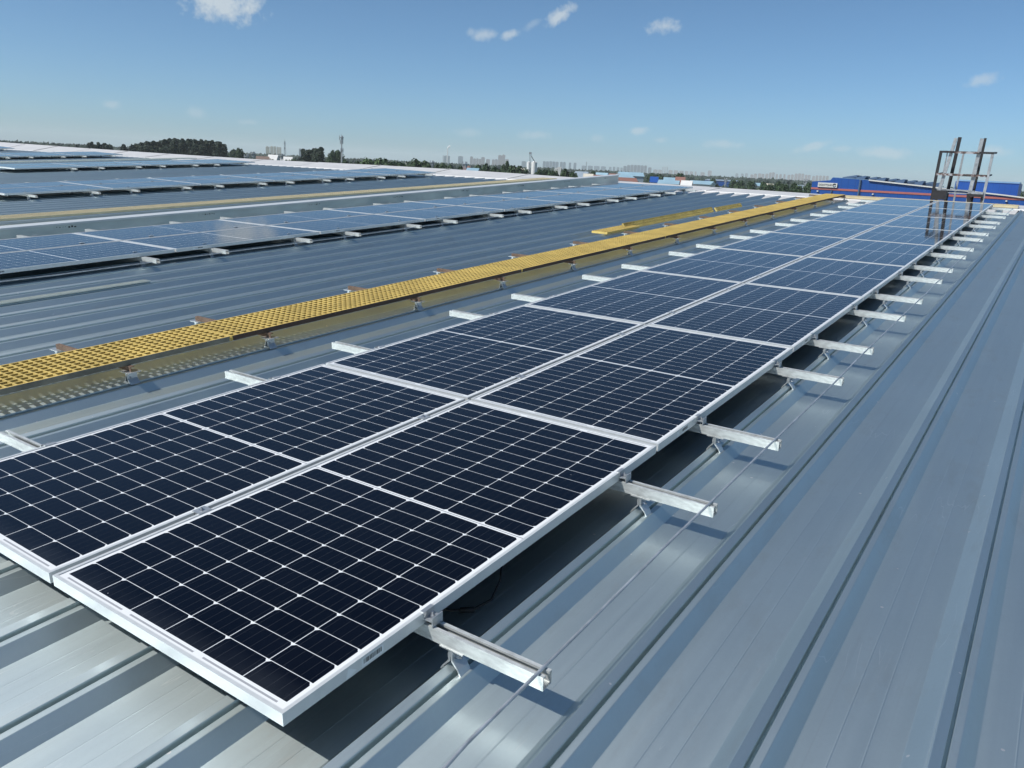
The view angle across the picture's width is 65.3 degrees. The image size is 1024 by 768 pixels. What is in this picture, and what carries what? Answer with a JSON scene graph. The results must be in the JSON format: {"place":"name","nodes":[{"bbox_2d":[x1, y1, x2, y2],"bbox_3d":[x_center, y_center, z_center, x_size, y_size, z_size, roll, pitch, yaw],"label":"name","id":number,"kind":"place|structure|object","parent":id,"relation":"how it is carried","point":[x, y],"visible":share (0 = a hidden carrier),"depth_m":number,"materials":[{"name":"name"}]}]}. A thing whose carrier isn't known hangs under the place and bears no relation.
{"place":"outdoors","nodes":[
{"label":"outdoors","id":0,"kind":"place"},
{"bbox_2d":[0,0,1023,190],"label":"sky","id":1,"kind":"structure","parent":0,"point":[831,88],"materials":[{"name":"blue"}]},
{"label":"ground","id":2,"kind":"structure","parent":0,"visible":0},
{"bbox_2d":[0,142,1023,767],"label":"factory hall","id":3,"kind":"structure","parent":2,"relation":"on","point":[836,580],"depth_m":2.92,"materials":[{"name":"metal"}]},
{"bbox_2d":[7,194,37,200],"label":"mounting rail","id":4,"kind":"object","parent":3,"relation":"attached to","point":[28,196],"visible":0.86,"depth_m":14.74,"materials":[{"name":"metal"}]},
{"bbox_2d":[0,181,81,187],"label":"solar panel","id":5,"kind":"object","parent":4,"relation":"on","point":[31,184],"visible":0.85,"depth_m":16.22,"materials":[{"name":"glass"}]},
{"bbox_2d":[0,185,111,194],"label":"solar panel","id":6,"kind":"object","parent":4,"relation":"on","point":[41,190],"visible":1,"depth_m":15.38,"materials":[{"name":"glass"}]},
{"bbox_2d":[0,280,150,304],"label":"loose channel","id":7,"kind":"object","parent":3,"relation":"on","point":[26,299],"visible":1,"depth_m":6.81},
{"bbox_2d":[60,162,104,170],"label":"mounting rail","id":8,"kind":"object","parent":3,"relation":"attached to","point":[99,168],"visible":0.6,"depth_m":23.97,"materials":[{"name":"metal"}]},
{"bbox_2d":[69,163,149,166],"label":"solar panel","id":9,"kind":"object","parent":8,"relation":"on","point":[112,165],"visible":0.91,"depth_m":24.54,"materials":[{"name":"glass"}]},
{"bbox_2d":[16,234,159,266],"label":"mounting rail","id":10,"kind":"object","parent":3,"relation":"attached to","point":[142,259],"visible":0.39,"depth_m":8.15,"materials":[{"name":"metal"}]},
{"bbox_2d":[0,233,119,252],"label":"solar panel","id":11,"kind":"object","parent":10,"relation":"on","point":[37,242],"visible":0.8,"depth_m":8.80,"materials":[{"name":"glass"}]},
{"bbox_2d":[0,241,174,273],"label":"solar panel","id":12,"kind":"object","parent":10,"relation":"on","point":[20,261],"visible":1,"depth_m":7.97,"materials":[{"name":"glass"}]},
{"bbox_2d":[50,343,141,384],"bbox_3d":[-2.476,-0.125,4.736,0.853,0.103,0.080,13,21,32],"label":"walkway support","id":13,"kind":"object","parent":3,"relation":"on","point":[131,377],"visible":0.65,"depth_m":4.54,"materials":[{"name":"metal"}]},
{"bbox_2d":[0,326,230,394],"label":"walkway grating","id":14,"kind":"object","parent":13,"relation":"on","point":[34,372],"visible":1,"depth_m":4.57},
{"bbox_2d":[0,158,196,162],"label":"walkway grating","id":15,"kind":"object","parent":3,"relation":"on","point":[91,160],"visible":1,"depth_m":27.78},
{"bbox_2d":[73,180,139,194],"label":"mounting rail","id":16,"kind":"object","parent":3,"relation":"attached to","point":[134,190],"visible":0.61,"depth_m":16.34,"materials":[{"name":"metal"}]},
{"bbox_2d":[59,178,169,184],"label":"solar panel","id":17,"kind":"object","parent":16,"relation":"on","point":[105,181],"visible":0.73,"depth_m":17.56,"materials":[{"name":"glass"}]},
{"bbox_2d":[89,181,199,189],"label":"solar panel","id":18,"kind":"object","parent":16,"relation":"on","point":[134,185],"visible":0.93,"depth_m":16.93,"materials":[{"name":"glass"}]},
{"bbox_2d":[0,199,253,220],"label":"walkway grating","id":19,"kind":"object","parent":3,"relation":"on","point":[101,211],"visible":1,"depth_m":12.24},
{"bbox_2d":[85,228,228,257],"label":"mounting rail","id":20,"kind":"object","parent":3,"relation":"attached to","point":[214,250],"visible":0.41,"depth_m":8.80,"materials":[{"name":"metal"}]},
{"bbox_2d":[76,219,264,240],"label":"solar panel","id":21,"kind":"object","parent":20,"relation":"on","point":[121,234],"visible":0.75,"depth_m":9.95,"materials":[{"name":"glass"}]},
{"bbox_2d":[122,225,319,251],"bbox_3d":[-3.396,-1.745,9.507,1.003,0.035,2.008,13,21,32],"label":"solar panel","id":22,"kind":"object","parent":20,"relation":"on","point":[195,241],"visible":0.95,"depth_m":9.36,"materials":[{"name":"glass"}]},
{"bbox_2d":[148,177,223,189],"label":"mounting rail","id":23,"kind":"object","parent":3,"relation":"attached to","point":[215,186],"visible":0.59,"depth_m":17.93,"materials":[{"name":"metal"}]},
{"bbox_2d":[152,175,244,180],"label":"solar panel","id":24,"kind":"object","parent":23,"relation":"on","point":[195,177],"visible":0.74,"depth_m":19.15,"materials":[{"name":"glass"}]},
{"bbox_2d":[178,177,273,184],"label":"solar panel","id":25,"kind":"object","parent":23,"relation":"on","point":[225,181],"visible":0.93,"depth_m":18.54,"materials":[{"name":"glass"}]},
{"bbox_2d":[190,316,278,348],"bbox_3d":[-1.923,-0.361,5.510,0.853,0.103,0.080,13,21,32],"label":"walkway support","id":26,"kind":"object","parent":3,"relation":"on","point":[268,337],"visible":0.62,"depth_m":5.32,"materials":[{"name":"metal"}]},
{"bbox_2d":[221,174,294,185],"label":"mounting rail","id":27,"kind":"object","parent":3,"relation":"attached to","point":[285,182],"visible":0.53,"depth_m":19.52,"materials":[{"name":"metal"}]},
{"bbox_2d":[227,172,307,176],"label":"solar panel","id":28,"kind":"object","parent":27,"relation":"on","point":[265,174],"visible":0.77,"depth_m":20.76,"materials":[{"name":"glass"}]},
{"bbox_2d":[247,175,335,181],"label":"solar panel","id":29,"kind":"object","parent":27,"relation":"on","point":[293,178],"visible":0.93,"depth_m":20.15,"materials":[{"name":"glass"}]},
{"bbox_2d":[0,430,551,691],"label":"mounting rail","id":30,"kind":"object","parent":3,"relation":"on","point":[458,644],"visible":0.41,"depth_m":2.15,"materials":[{"name":"metal"}]},
{"bbox_2d":[0,364,464,582],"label":"solar panel","id":31,"kind":"object","parent":30,"relation":"on","point":[70,502],"visible":0.85,"depth_m":3.18,"materials":[{"name":"glass"}]},
{"bbox_2d":[52,399,655,726],"bbox_3d":[-0.366,0.428,2.872,1.003,0.035,2.008,13,21,32],"label":"solar panel","id":32,"kind":"object","parent":30,"relation":"on","point":[284,601],"visible":1,"depth_m":2.51,"materials":[{"name":"glass"}]},
{"bbox_2d":[443,566,502,612],"bbox_3d":[-0.099,0.614,2.630,0.170,0.149,0.366,13,21,32],"label":"panel cable","id":33,"kind":"object","parent":32,"relation":"hanging from","point":[467,609],"visible":0.66,"depth_m":2.53,"materials":[{"name":"black plastic"}]},
{"bbox_2d":[220,216,360,239],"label":"mounting rail","id":34,"kind":"object","parent":3,"relation":"attached to","point":[344,233],"visible":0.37,"depth_m":10.38,"materials":[{"name":"metal"}]},
{"bbox_2d":[219,209,369,224],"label":"solar panel","id":35,"kind":"object","parent":34,"relation":"on","point":[272,219],"visible":0.72,"depth_m":11.58,"materials":[{"name":"glass"}]},
{"bbox_2d":[268,214,424,233],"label":"solar panel","id":36,"kind":"object","parent":34,"relation":"on","point":[332,225],"visible":0.97,"depth_m":10.98,"materials":[{"name":"glass"}]},
{"bbox_2d":[0,175,618,238],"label":"cable trunking","id":37,"kind":"object","parent":3,"relation":"attached to","point":[74,226],"visible":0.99,"depth_m":12.66,"materials":[{"name":"metal"}]},
{"bbox_2d":[290,171,353,181],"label":"mounting rail","id":38,"kind":"object","parent":3,"relation":"attached to","point":[345,179],"visible":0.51,"depth_m":21.10,"materials":[{"name":"metal"}]},
{"bbox_2d":[312,172,388,177],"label":"solar panel","id":39,"kind":"object","parent":38,"relation":"on","point":[351,175],"visible":0.92,"depth_m":21.73,"materials":[{"name":"glass"}]},
{"bbox_2d":[243,186,440,201],"bbox_3d":[-3.276,-3.893,16.281,0.460,0.038,5.192,13,21,32],"label":"walkway grating","id":40,"kind":"object","parent":3,"relation":"on","point":[290,197],"visible":1,"depth_m":15.86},
{"bbox_2d":[323,207,457,226],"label":"mounting rail","id":41,"kind":"object","parent":3,"relation":"attached to","point":[441,221],"visible":0.33,"depth_m":11.97,"materials":[{"name":"metal"}]},
{"bbox_2d":[0,190,698,281],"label":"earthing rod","id":42,"kind":"object","parent":41,"relation":"attached to","point":[284,244],"visible":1,"depth_m":9.08,"materials":[{"name":"metal"}]},
{"bbox_2d":[328,202,455,213],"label":"solar panel","id":43,"kind":"object","parent":41,"relation":"on","point":[391,207],"visible":0.73,"depth_m":13.17,"materials":[{"name":"glass"}]},
{"bbox_2d":[378,205,503,220],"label":"solar panel","id":44,"kind":"object","parent":41,"relation":"on","point":[431,214],"visible":0.95,"depth_m":12.60,"materials":[{"name":"glass"}]},
{"bbox_2d":[371,168,432,177],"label":"mounting rail","id":45,"kind":"object","parent":3,"relation":"attached to","point":[420,174],"visible":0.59,"depth_m":23.63,"materials":[{"name":"metal"}]},
{"bbox_2d":[367,170,435,175],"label":"solar panel","id":46,"kind":"object","parent":45,"relation":"on","point":[403,172],"visible":0.91,"depth_m":23.41,"materials":[{"name":"glass"}]},
{"bbox_2d":[404,200,531,216],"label":"mounting rail","id":47,"kind":"object","parent":3,"relation":"attached to","point":[520,211],"visible":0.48,"depth_m":13.56,"materials":[{"name":"metal"}]},
{"bbox_2d":[413,195,519,204],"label":"solar panel","id":48,"kind":"object","parent":47,"relation":"on","point":[466,200],"visible":0.73,"depth_m":14.81,"materials":[{"name":"glass"}]},
{"bbox_2d":[457,199,566,211],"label":"solar panel","id":49,"kind":"object","parent":47,"relation":"on","point":[515,204],"visible":0.97,"depth_m":14.22,"materials":[{"name":"glass"}]},
{"bbox_2d":[433,268,508,288],"bbox_3d":[-0.401,-1.012,7.642,0.853,0.103,0.080,13,21,32],"label":"walkway support","id":50,"kind":"object","parent":3,"relation":"on","point":[502,280],"visible":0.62,"depth_m":7.45,"materials":[{"name":"metal"}]},
{"bbox_2d":[190,264,521,339],"bbox_3d":[-1.019,-0.731,6.500,0.434,0.031,3.322,13,21,32],"label":"walkway grating","id":51,"kind":"object","parent":50,"relation":"on","point":[252,324],"visible":0.98,"depth_m":6.09,"materials":[{"name":"plastic"}]},
{"bbox_2d":[225,370,717,517],"bbox_3d":[-0.415,0.219,3.699,2.820,0.167,0.050,13,21,32],"label":"mounting rail","id":52,"kind":"object","parent":3,"relation":"on","point":[642,492],"visible":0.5,"depth_m":3.08,"materials":[{"name":"metal"}]},
{"bbox_2d":[429,178,556,187],"bbox_3d":[-0.372,-5.135,20.349,0.460,0.031,5.092,13,21,32],"label":"walkway grating","id":53,"kind":"object","parent":3,"relation":"on","point":[485,183],"visible":0.94,"depth_m":19.96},
{"bbox_2d":[469,194,589,207],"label":"mounting rail","id":54,"kind":"object","parent":3,"relation":"attached to","point":[586,204],"visible":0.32,"depth_m":15.14,"materials":[{"name":"metal"}]},
{"bbox_2d":[480,190,570,198],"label":"solar panel","id":55,"kind":"object","parent":54,"relation":"on","point":[527,194],"visible":0.75,"depth_m":16.41,"materials":[{"name":"glass"}]},
{"bbox_2d":[523,193,616,203],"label":"solar panel","id":56,"kind":"object","parent":54,"relation":"on","point":[575,197],"visible":0.95,"depth_m":15.81,"materials":[{"name":"glass"}]},
{"bbox_2d":[508,253,578,270],"bbox_3d":[0.333,-1.326,8.669,0.853,0.104,0.080,13,21,32],"label":"walkway support","id":57,"kind":"object","parent":3,"relation":"on","point":[572,262],"visible":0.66,"depth_m":8.49,"materials":[{"name":"metal"}]},
{"bbox_2d":[487,233,664,271],"bbox_3d":[0.865,-1.537,9.138,0.434,0.031,3.342,13,21,32],"label":"walkway grating","id":58,"kind":"object","parent":57,"relation":"on","point":[541,260],"visible":0.97,"depth_m":8.83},
{"bbox_2d":[332,341,781,452],"bbox_3d":[0.034,0.027,4.328,2.820,0.167,0.050,13,21,32],"label":"mounting rail","id":59,"kind":"object","parent":3,"relation":"on","point":[715,432],"visible":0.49,"depth_m":3.72,"materials":[{"name":"metal"}]},
{"bbox_2d":[326,305,643,400],"bbox_3d":[-0.067,-0.251,5.018,1.002,0.037,2.008,13,21,32],"label":"solar panel","id":60,"kind":"object","parent":59,"relation":"on","point":[467,360],"visible":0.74,"depth_m":4.81,"materials":[{"name":"glass"}]},
{"bbox_2d":[471,324,792,451],"bbox_3d":[0.777,-0.061,4.473,1.003,0.037,2.008,13,21,32],"label":"solar panel","id":61,"kind":"object","parent":59,"relation":"on","point":[659,387],"visible":0.95,"depth_m":4.24,"materials":[{"name":"glass"}]},
{"bbox_2d":[523,189,636,201],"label":"mounting rail","id":62,"kind":"object","parent":3,"relation":"attached to","point":[624,198],"visible":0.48,"depth_m":16.74,"materials":[{"name":"metal"}]},
{"bbox_2d":[536,186,617,192],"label":"solar panel","id":63,"kind":"object","parent":62,"relation":"on","point":[577,189],"visible":0.75,"depth_m":18.03,"materials":[{"name":"glass"}]},
{"bbox_2d":[580,189,657,197],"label":"solar panel","id":64,"kind":"object","parent":62,"relation":"on","point":[622,192],"visible":0.97,"depth_m":17.43,"materials":[{"name":"glass"}]},
{"bbox_2d":[592,225,639,233],"bbox_3d":[1.539,-2.282,11.784,0.250,0.031,1.060,12,21,32],"label":"loose grating","id":65,"kind":"object","parent":3,"relation":"on","point":[614,229],"visible":1,"depth_m":11.65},
{"bbox_2d":[568,185,675,196],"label":"mounting rail","id":66,"kind":"object","parent":3,"relation":"attached to","point":[663,193],"visible":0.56,"depth_m":18.32,"materials":[{"name":"metal"}]},
{"bbox_2d":[586,183,651,188],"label":"solar panel","id":67,"kind":"object","parent":66,"relation":"on","point":[618,185],"visible":0.73,"depth_m":19.65,"materials":[{"name":"glass"}]},
{"bbox_2d":[619,185,692,192],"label":"solar panel","id":68,"kind":"object","parent":66,"relation":"on","point":[662,188],"visible":0.94,"depth_m":19.03,"materials":[{"name":"glass"}]},
{"bbox_2d":[449,310,844,389],"bbox_3d":[0.706,-0.260,5.268,2.820,0.167,0.050,13,21,32],"label":"mounting rail","id":69,"kind":"object","parent":3,"relation":"on","point":[790,373],"visible":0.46,"depth_m":4.66,"materials":[{"name":"metal"}]},
{"bbox_2d":[622,207,713,226],"bbox_3d":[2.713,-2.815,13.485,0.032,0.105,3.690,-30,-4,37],"label":"loose grating","id":70,"kind":"object","parent":3,"relation":"on","point":[665,218],"visible":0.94,"depth_m":13.34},
{"bbox_2d":[663,223,717,234],"bbox_3d":[2.645,-2.315,11.907,0.853,0.103,0.080,13,21,32],"label":"walkway support","id":71,"kind":"object","parent":3,"relation":"on","point":[671,224],"visible":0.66,"depth_m":11.99,"materials":[{"name":"metal"}]},
{"bbox_2d":[638,215,748,237],"bbox_3d":[2.740,-2.339,11.764,0.434,0.031,3.292,13,21,32],"label":"walkway grating","id":72,"kind":"object","parent":71,"relation":"on","point":[685,228],"visible":0.98,"depth_m":11.53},
{"bbox_2d":[511,293,873,358],"bbox_3d":[1.169,-0.459,5.917,2.820,0.167,0.050,13,21,32],"label":"mounting rail","id":73,"kind":"object","parent":3,"relation":"on","point":[824,344],"visible":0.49,"depth_m":5.31,"materials":[{"name":"metal"}]},
{"bbox_2d":[525,270,741,324],"bbox_3d":[1.077,-0.740,6.620,1.002,0.035,2.008,13,21,32],"label":"solar panel","id":74,"kind":"object","parent":73,"relation":"on","point":[643,297],"visible":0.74,"depth_m":6.46,"materials":[{"name":"glass"}]},
{"bbox_2d":[648,283,862,351],"bbox_3d":[1.921,-0.550,6.075,1.003,0.035,2.008,13,21,32],"label":"solar panel","id":75,"kind":"object","parent":73,"relation":"on","point":[788,317],"visible":0.94,"depth_m":5.90,"materials":[{"name":"glass"}]},
{"bbox_2d":[582,274,905,325],"bbox_3d":[1.840,-0.746,6.857,2.820,0.167,0.050,13,21,32],"label":"mounting rail","id":76,"kind":"object","parent":3,"relation":"on","point":[863,314],"visible":0.41,"depth_m":6.25,"materials":[{"name":"metal"}]},
{"bbox_2d":[729,210,774,219],"bbox_3d":[4.224,-2.990,14.119,0.853,0.103,0.080,13,21,32],"label":"walkway support","id":77,"kind":"object","parent":3,"relation":"on","point":[772,214],"visible":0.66,"depth_m":13.95,"materials":[{"name":"metal"}]},
{"bbox_2d":[725,202,804,218],"bbox_3d":[4.601,-3.135,14.370,0.434,0.031,3.292,13,21,32],"label":"walkway grating","id":78,"kind":"object","parent":77,"relation":"on","point":[763,210],"visible":0.97,"depth_m":14.20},
{"bbox_2d":[621,264,922,308],"bbox_3d":[2.304,-0.944,7.506,2.820,0.167,0.050,13,21,32],"label":"mounting rail","id":79,"kind":"object","parent":3,"relation":"on","point":[884,297],"visible":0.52,"depth_m":6.90,"materials":[{"name":"metal"}]},
{"bbox_2d":[745,257,905,300],"bbox_3d":[3.065,-1.040,7.677,1.003,0.035,2.008,13,21,32],"label":"solar panel","id":80,"kind":"object","parent":79,"relation":"on","point":[851,278],"visible":0.94,"depth_m":7.54,"materials":[{"name":"glass"}]},
{"bbox_2d":[669,251,942,288],"bbox_3d":[2.975,-1.231,8.446,2.820,0.167,0.050,13,21,32],"label":"mounting rail","id":81,"kind":"object","parent":3,"relation":"on","point":[898,277],"visible":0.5,"depth_m":7.84,"materials":[{"name":"metal"}]},
{"bbox_2d":[641,248,804,283],"bbox_3d":[2.220,-1.229,8.222,1.002,0.035,2.008,13,21,32],"label":"solar panel","id":82,"kind":"object","parent":81,"relation":"on","point":[742,266],"visible":0.76,"depth_m":8.10,"materials":[{"name":"glass"}]},
{"bbox_2d":[442,208,1012,767],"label":"earthing rod","id":83,"kind":"object","parent":81,"relation":"on","point":[516,694],"visible":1,"depth_m":2.41,"materials":[{"name":"metal"}]},
{"bbox_2d":[696,244,952,276],"bbox_3d":[3.438,-1.429,9.095,2.820,0.167,0.050,13,21,32],"label":"mounting rail","id":84,"kind":"object","parent":3,"relation":"on","point":[927,268],"visible":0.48,"depth_m":8.49,"materials":[{"name":"metal"}]},
{"bbox_2d":[717,232,847,256],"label":"solar panel","id":85,"kind":"object","parent":84,"relation":"on","point":[789,244],"visible":0.76,"depth_m":9.72,"materials":[{"name":"glass"}]},
{"bbox_2d":[807,239,934,268],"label":"solar panel","id":86,"kind":"object","parent":84,"relation":"on","point":[883,252],"visible":0.91,"depth_m":9.17,"materials":[{"name":"glass"}]},
{"bbox_2d":[730,234,966,263],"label":"mounting rail","id":87,"kind":"object","parent":3,"relation":"on","point":[937,255],"visible":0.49,"depth_m":9.43,"materials":[{"name":"metal"}]},
{"bbox_2d":[750,229,973,253],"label":"mounting rail","id":88,"kind":"object","parent":3,"relation":"on","point":[943,247],"visible":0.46,"depth_m":10.08,"materials":[{"name":"metal"}]},
{"bbox_2d":[772,220,878,238],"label":"solar panel","id":89,"kind":"object","parent":88,"relation":"on","point":[830,229],"visible":0.69,"depth_m":11.35,"materials":[{"name":"glass"}]},
{"bbox_2d":[775,222,982,244],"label":"mounting rail","id":90,"kind":"object","parent":3,"relation":"on","point":[953,237],"visible":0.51,"depth_m":11.02,"materials":[{"name":"metal"}]},
{"bbox_2d":[850,225,955,247],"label":"solar panel","id":91,"kind":"object","parent":90,"relation":"on","point":[922,236],"visible":0.94,"depth_m":10.79,"materials":[{"name":"glass"}]},
{"bbox_2d":[790,218,988,236],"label":"mounting rail","id":92,"kind":"object","parent":3,"relation":"on","point":[964,233],"visible":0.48,"depth_m":11.67,"materials":[{"name":"metal"}]},
{"bbox_2d":[813,211,902,225],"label":"solar panel","id":93,"kind":"object","parent":92,"relation":"on","point":[861,218],"visible":0.76,"depth_m":12.96,"materials":[{"name":"glass"}]},
{"bbox_2d":[882,215,970,232],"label":"solar panel","id":94,"kind":"object","parent":92,"relation":"on","point":[950,224],"visible":0.94,"depth_m":12.40,"materials":[{"name":"glass"}]},
{"bbox_2d":[838,206,1005,220],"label":"mounting rail","id":95,"kind":"object","parent":3,"relation":"on","point":[984,216],"visible":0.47,"depth_m":14.19,"materials":[{"name":"metal"}]},
{"bbox_2d":[843,204,921,215],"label":"solar panel","id":96,"kind":"object","parent":95,"relation":"on","point":[884,209],"visible":0.74,"depth_m":14.58,"materials":[{"name":"glass"}]},
{"bbox_2d":[906,207,983,221],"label":"solar panel","id":97,"kind":"object","parent":95,"relation":"on","point":[971,215],"visible":0.95,"depth_m":14.02,"materials":[{"name":"glass"}]},
{"bbox_2d":[848,202,1008,214],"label":"mounting rail","id":98,"kind":"object","parent":3,"relation":"on","point":[990,213],"visible":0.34,"depth_m":14.85,"materials":[{"name":"metal"}]},
{"bbox_2d":[925,201,992,212],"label":"solar panel","id":99,"kind":"object","parent":98,"relation":"on","point":[962,205],"visible":0.93,"depth_m":15.62,"materials":[{"name":"glass"}]},
{"bbox_2d":[861,200,1013,211],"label":"mounting rail","id":100,"kind":"object","parent":3,"relation":"on","point":[995,209],"visible":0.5,"depth_m":15.80,"materials":[{"name":"metal"}]},
{"bbox_2d":[867,198,936,207],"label":"solar panel","id":101,"kind":"object","parent":100,"relation":"on","point":[905,202],"visible":0.71,"depth_m":16.18,"materials":[{"name":"glass"}]},
{"bbox_2d":[930,137,996,202],"bbox_3d":[10.416,-4.838,18.435,1.122,1.632,0.935,13,21,32],"label":"roof ladder cage","id":102,"kind":"object","parent":3,"relation":"on","point":[939,193],"visible":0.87,"depth_m":18.25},
{"bbox_3d":[7.213,-4.269,18.305,0.853,0.103,0.080,13,21,32],"label":"walkway support","id":103,"kind":"object","parent":3,"relation":"on","visible":0},
{"bbox_2d":[784,193,844,204],"bbox_3d":[6.476,-3.937,16.996,0.434,0.031,3.342,13,21,32],"label":"walkway grating","id":104,"kind":"object","parent":103,"relation":"on","point":[815,199],"visible":0.95,"depth_m":16.85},
{"bbox_2d":[0,139,1023,194],"bbox_3d":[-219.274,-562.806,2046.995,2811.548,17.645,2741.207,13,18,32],"label":"distant woods","id":105,"kind":"object","parent":2,"relation":"on","point":[746,180],"visible":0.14,"depth_m":1228.00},
{"bbox_2d":[811,175,1023,205],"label":"blue factory","id":106,"kind":"structure","parent":2,"relation":"on","point":[856,185],"depth_m":106.65,"materials":[{"name":"blue"}]},
{"bbox_2d":[954,179,1022,195],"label":"blue roof block","id":107,"kind":"structure","parent":2,"relation":"on","point":[1006,188],"depth_m":138.16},
{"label":"rail","id":108,"kind":"object","parent":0,"visible":0},
{"bbox_2d":[0,165,85,168],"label":"solar panel","id":109,"kind":"object","parent":108,"relation":"on","point":[41,166],"visible":1,"depth_m":22.90,"materials":[{"name":"glass"}]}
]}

